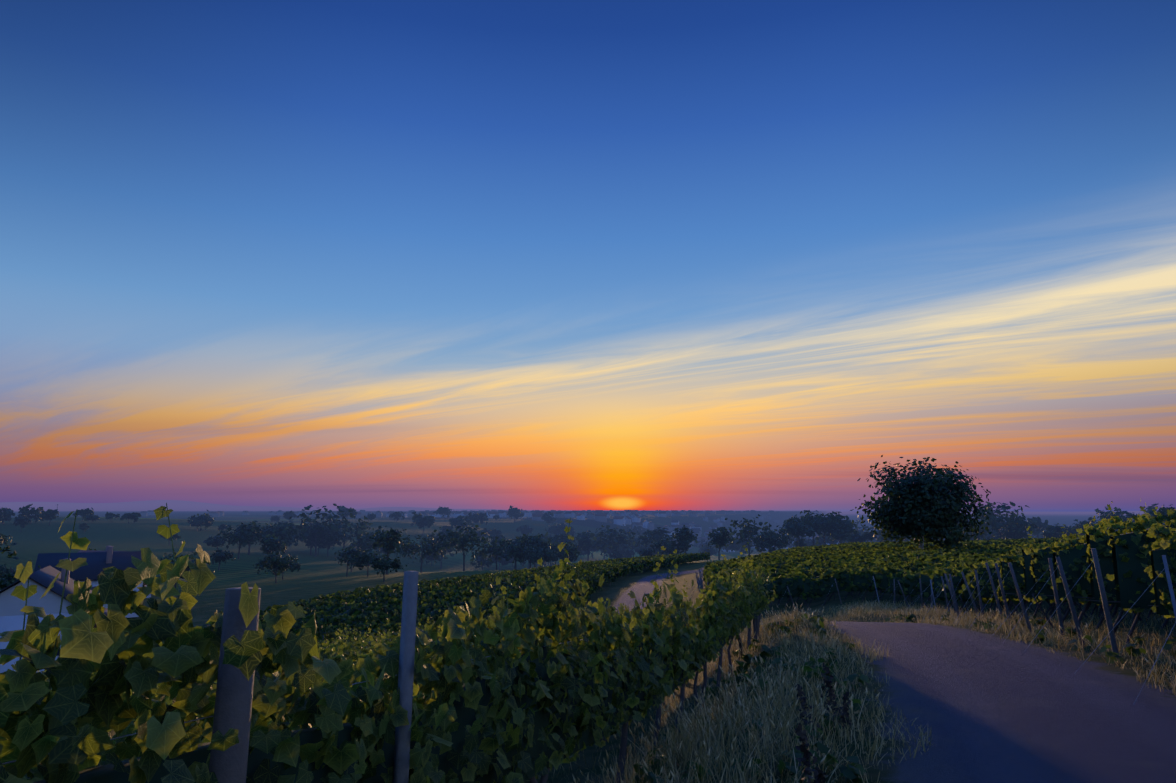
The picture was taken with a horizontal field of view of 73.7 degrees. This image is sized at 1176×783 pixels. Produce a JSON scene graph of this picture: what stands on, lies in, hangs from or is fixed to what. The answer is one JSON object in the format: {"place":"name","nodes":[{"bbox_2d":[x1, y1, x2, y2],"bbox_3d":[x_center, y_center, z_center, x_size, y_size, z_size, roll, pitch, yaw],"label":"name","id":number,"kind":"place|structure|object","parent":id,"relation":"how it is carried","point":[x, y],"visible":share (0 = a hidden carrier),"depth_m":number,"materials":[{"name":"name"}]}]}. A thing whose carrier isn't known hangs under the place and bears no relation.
{"place":"outdoors","nodes":[
{"label":"outdoors","id":0,"kind":"place"},
{"bbox_2d":[0,500,1175,782],"bbox_3d":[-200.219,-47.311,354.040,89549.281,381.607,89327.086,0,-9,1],"label":"terrain","id":1,"kind":"structure","parent":0,"point":[322,572],"depth_m":265.43,"materials":[{"name":"green plant"}]},
{"bbox_2d":[0,510,1045,672],"bbox_3d":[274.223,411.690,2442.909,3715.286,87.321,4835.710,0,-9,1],"label":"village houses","id":2,"kind":"structure","parent":1,"relation":"on","point":[43,576],"depth_m":97.10,"materials":[{"name":"white paint"}]},
{"bbox_2d":[36,537,1084,675],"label":"vineyard rows","id":3,"kind":"object","parent":1,"relation":"on","point":[840,559],"visible":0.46,"depth_m":67.26,"materials":[{"name":"green plant"}]},
{"bbox_2d":[0,506,1175,782],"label":"vine leaves","id":4,"kind":"object","parent":1,"relation":"on","point":[74,724],"visible":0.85,"depth_m":2.84,"materials":[{"name":"green plant"}]},
{"bbox_2d":[2,548,1175,782],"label":"vineyard posts","id":5,"kind":"object","parent":1,"relation":"on","point":[234,696],"visible":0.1,"depth_m":3.23,"materials":[{"name":"wood"}]},
{"bbox_2d":[13,503,1174,782],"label":"grapevine trunks","id":6,"kind":"object","parent":1,"relation":"on","point":[657,721],"visible":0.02,"depth_m":12.95,"materials":[{"name":"brown wood"}]},
{"bbox_2d":[27,524,1175,782],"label":"vine row","id":7,"kind":"object","parent":1,"relation":"on","point":[1117,568],"visible":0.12,"depth_m":11.25,"materials":[{"name":"green plant"}]},
{"bbox_2d":[37,500,1175,681],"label":"vine leaves","id":8,"kind":"object","parent":1,"relation":"on","point":[1128,525],"visible":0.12,"depth_m":16.48,"materials":[{"name":"green plant"}]},
{"bbox_2d":[538,599,1175,782],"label":"verge grass","id":9,"kind":"structure","parent":1,"relation":"on","point":[685,736],"depth_m":7.81,"materials":[{"name":"green plant"}]},
{"bbox_2d":[632,611,1175,782],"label":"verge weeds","id":10,"kind":"object","parent":1,"relation":"on","point":[851,771],"visible":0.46,"depth_m":9.06,"materials":[{"name":"green plant"}]},
{"bbox_2d":[0,0,1175,511],"label":"sky","id":11,"kind":"structure","parent":0,"point":[356,254],"materials":[{"name":"blue"}]},
{"bbox_2d":[601,569,1175,782],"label":"gravel path","id":12,"kind":"structure","parent":0,"point":[990,708],"depth_m":7.56,"materials":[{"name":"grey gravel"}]},
{"bbox_2d":[795,662,851,782],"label":"dock stalks","id":13,"kind":"object","parent":12,"relation":"on","point":[819,773],"visible":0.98,"depth_m":6.38,"materials":[{"name":"brown plant"}]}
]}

